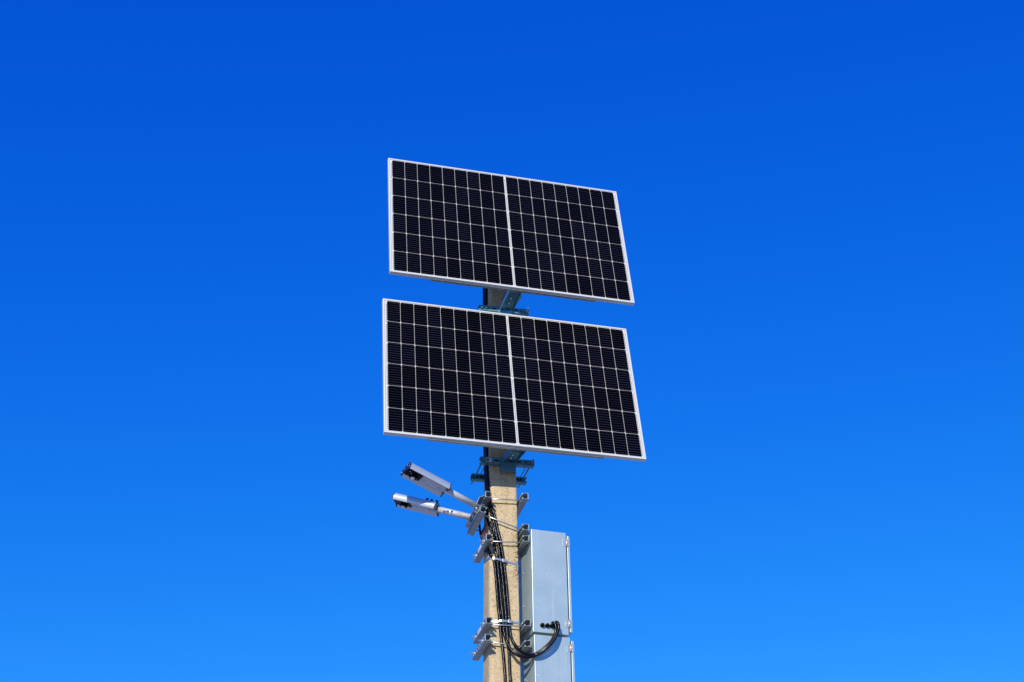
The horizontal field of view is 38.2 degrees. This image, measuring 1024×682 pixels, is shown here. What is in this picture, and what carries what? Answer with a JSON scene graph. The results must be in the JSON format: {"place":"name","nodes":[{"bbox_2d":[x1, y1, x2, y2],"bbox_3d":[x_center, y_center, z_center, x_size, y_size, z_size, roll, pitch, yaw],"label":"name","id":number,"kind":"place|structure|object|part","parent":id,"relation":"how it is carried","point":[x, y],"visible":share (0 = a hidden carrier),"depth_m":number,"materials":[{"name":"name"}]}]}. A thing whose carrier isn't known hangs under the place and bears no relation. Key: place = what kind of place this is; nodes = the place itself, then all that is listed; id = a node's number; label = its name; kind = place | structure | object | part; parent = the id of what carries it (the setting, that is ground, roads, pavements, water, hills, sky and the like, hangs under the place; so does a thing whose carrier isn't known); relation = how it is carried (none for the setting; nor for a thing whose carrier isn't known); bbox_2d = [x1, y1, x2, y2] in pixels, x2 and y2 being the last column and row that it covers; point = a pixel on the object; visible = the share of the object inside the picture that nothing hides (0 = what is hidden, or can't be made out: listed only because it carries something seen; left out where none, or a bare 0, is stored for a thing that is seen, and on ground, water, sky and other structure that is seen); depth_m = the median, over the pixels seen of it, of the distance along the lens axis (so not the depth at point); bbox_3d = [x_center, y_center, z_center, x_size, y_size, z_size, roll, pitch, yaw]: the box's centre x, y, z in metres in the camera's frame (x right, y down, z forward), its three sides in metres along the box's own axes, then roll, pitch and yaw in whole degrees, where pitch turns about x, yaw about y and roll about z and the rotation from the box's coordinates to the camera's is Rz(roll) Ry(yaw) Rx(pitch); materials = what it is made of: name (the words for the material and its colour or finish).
{"place":"outdoors","nodes":[
{"label":"outdoors","id":0,"kind":"place"},
{"bbox_2d":[0,0,1023,681],"label":"sky","id":1,"kind":"structure","parent":0,"point":[821,202],"materials":[{"name":"blue"}]},
{"label":"ground","id":2,"kind":"structure","parent":0,"visible":0},
{"bbox_2d":[483,289,520,681],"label":"concrete pole","id":3,"kind":"object","parent":2,"relation":"on","point":[503,485],"visible":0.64,"depth_m":9.31,"materials":[{"name":"beige concrete"}]},
{"bbox_2d":[481,524,485,538],"bbox_3d":[-0.178,1.245,9.450,0.029,0.157,0.156,6,-30,-11],"label":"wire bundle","id":4,"kind":"object","parent":3,"relation":"attached to","point":[482,531],"visible":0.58,"depth_m":9.45,"materials":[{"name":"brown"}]},
{"bbox_2d":[479,524,487,553],"bbox_3d":[-0.178,1.258,9.448,0.028,0.238,0.123,14,-33,-25],"label":"cable","id":5,"kind":"object","parent":3,"relation":"attached to","point":[485,552],"visible":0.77,"depth_m":9.50,"materials":[{"name":"black plastic"}]},
{"bbox_2d":[485,288,495,542],"bbox_3d":[-0.155,0.392,9.884,0.050,2.102,0.114,17,-34,-28],"label":"cable","id":6,"kind":"object","parent":3,"relation":"attached to","point":[487,466],"visible":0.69,"depth_m":9.57,"materials":[{"name":"black plastic"}]},
{"bbox_2d":[486,548,506,681],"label":"cable","id":7,"kind":"object","parent":3,"relation":"attached to","point":[499,615],"visible":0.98,"depth_m":9.11,"materials":[{"name":"black plastic"}]},
{"bbox_2d":[483,288,511,681],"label":"cable","id":8,"kind":"object","parent":3,"relation":"attached to","point":[504,606],"visible":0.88,"depth_m":9.19,"materials":[{"name":"black plastic"}]},
{"bbox_2d":[466,505,528,541],"bbox_3d":[-0.090,1.212,9.509,0.369,0.144,0.400,6,-30,-11],"label":"pole clamp","id":9,"kind":"object","parent":3,"relation":"attached to","point":[523,530],"visible":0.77,"depth_m":9.40,"materials":[{"name":"metal"}]},
{"bbox_2d":[465,495,484,533],"bbox_3d":[-0.239,1.118,9.517,0.057,0.121,0.383,6,-30,-11],"label":"lamp bracket","id":10,"kind":"object","parent":9,"relation":"attached to","point":[476,508],"visible":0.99,"depth_m":9.46,"materials":[{"name":"metal"}]},
{"bbox_2d":[392,493,470,519],"bbox_3d":[-0.515,1.079,9.613,0.530,0.101,0.146,11,-27,16],"label":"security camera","id":11,"kind":"object","parent":10,"relation":"attached to","point":[420,505],"visible":1,"depth_m":9.59,"materials":[{"name":"metal"}]},
{"bbox_2d":[400,462,476,507],"bbox_3d":[-0.449,0.917,9.357,0.515,0.101,0.146,29,-38,-14],"label":"security camera","id":12,"kind":"object","parent":10,"relation":"attached to","point":[426,480],"visible":1,"depth_m":9.32,"materials":[{"name":"metal"}]},
{"bbox_2d":[472,534,528,562],"bbox_3d":[-0.070,1.330,9.447,0.333,0.050,0.400,6,-30,-11],"label":"pole clamp","id":13,"kind":"object","parent":3,"relation":"attached to","point":[486,541],"visible":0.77,"depth_m":9.35,"materials":[{"name":"metal"}]},
{"bbox_2d":[518,529,571,645],"bbox_3d":[0.190,1.575,9.346,0.261,0.670,0.385,9,-31,-16],"label":"equipment cabinet","id":14,"kind":"object","parent":13,"relation":"attached to","point":[544,575],"visible":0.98,"depth_m":9.22,"materials":[{"name":"metal"}]},
{"bbox_3d":[0.303,1.600,9.390,0.016,0.632,0.362,9,-31,-16],"label":"door","id":15,"kind":"part","parent":14,"relation":"part of","materials":[{"name":"metal"}]},
{"bbox_2d":[470,634,530,660],"bbox_3d":[-0.066,1.907,9.118,0.342,0.066,0.400,6,-30,-11],"label":"pole clamp","id":16,"kind":"object","parent":3,"relation":"attached to","point":[481,647],"visible":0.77,"depth_m":9.02,"materials":[{"name":"metal"}]},
{"bbox_2d":[520,634,574,681],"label":"equipment cabinet","id":17,"kind":"object","parent":16,"relation":"attached to","point":[554,662],"visible":0.9,"depth_m":8.97,"materials":[{"name":"metal"}]},
{"bbox_3d":[0.319,2.384,8.946,0.016,1.062,0.362,9,-31,-16],"label":"door","id":18,"kind":"part","parent":17,"relation":"part of","materials":[{"name":"metal"}]},
{"bbox_2d":[471,617,530,643],"bbox_3d":[-0.065,1.804,9.177,0.336,0.042,0.400,6,-30,-11],"label":"pole clamp","id":19,"kind":"object","parent":3,"relation":"attached to","point":[486,624],"visible":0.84,"depth_m":9.08,"materials":[{"name":"metal"}]},
{"bbox_2d":[483,557,518,565],"bbox_3d":[-0.069,1.409,9.385,0.190,0.082,0.222,6,-30,-11],"label":"steel strap","id":20,"kind":"object","parent":3,"relation":"attached to","point":[503,560],"visible":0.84,"depth_m":9.30,"materials":[{"name":"grey metal"}]},
{"bbox_2d":[471,449,533,487],"bbox_3d":[-0.048,0.493,9.859,0.374,0.904,0.613,6,-30,-11],"label":"panel mount","id":21,"kind":"object","parent":3,"relation":"attached to","point":[510,461],"visible":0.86,"depth_m":9.59,"materials":[{"name":"metal"}]},
{"bbox_2d":[382,298,645,461],"bbox_3d":[-0.006,0.257,9.786,1.722,1.155,0.061,7,-43,-13],"label":"solar panel","id":22,"kind":"object","parent":21,"relation":"attached to","point":[455,375],"visible":1,"depth_m":9.73,"materials":[{"name":"glass"},{"name":"silicon"},{"name":"aluminium"}]},
{"bbox_2d":[478,289,528,315],"bbox_3d":[-0.077,-0.270,10.322,0.366,0.400,0.558,6,-30,-11],"label":"panel mount","id":23,"kind":"object","parent":3,"relation":"attached to","point":[511,299],"visible":0.6,"depth_m":10.14,"materials":[{"name":"metal"}]},
{"bbox_2d":[388,158,634,305],"bbox_3d":[-0.026,-0.772,10.466,1.722,1.155,0.060,7,-43,-13],"label":"solar panel","id":24,"kind":"object","parent":23,"relation":"attached to","point":[457,226],"visible":1,"depth_m":10.41,"materials":[{"name":"glass"},{"name":"silicon"},{"name":"aluminium"}]},
{"bbox_2d":[490,619,519,624],"bbox_3d":[-0.064,1.772,9.180,0.195,0.022,0.223,6,-30,-11],"label":"steel strap","id":25,"kind":"object","parent":3,"relation":"attached to","point":[510,621],"visible":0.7,"depth_m":9.09,"materials":[{"name":"grey metal"}]},
{"bbox_2d":[481,491,529,517],"bbox_3d":[-0.075,1.078,9.590,0.336,0.049,0.400,6,-30,-11],"label":"pole clamp","id":26,"kind":"object","parent":3,"relation":"attached to","point":[522,500],"visible":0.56,"depth_m":9.47,"materials":[{"name":"metal"}]},
{"bbox_2d":[484,288,556,655],"bbox_3d":[0.023,0.692,9.669,0.474,2.840,0.125,-11,-31,17],"label":"cable","id":27,"kind":"object","parent":3,"relation":"attached to","point":[553,623],"visible":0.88,"depth_m":9.19,"materials":[{"name":"black plastic"}]},
{"bbox_2d":[485,508,559,658],"bbox_3d":[0.057,1.483,9.207,0.472,1.041,0.099,-7,-30,10],"label":"cable","id":28,"kind":"object","parent":3,"relation":"attached to","point":[549,645],"visible":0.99,"depth_m":9.09,"materials":[{"name":"black plastic"}]}
]}

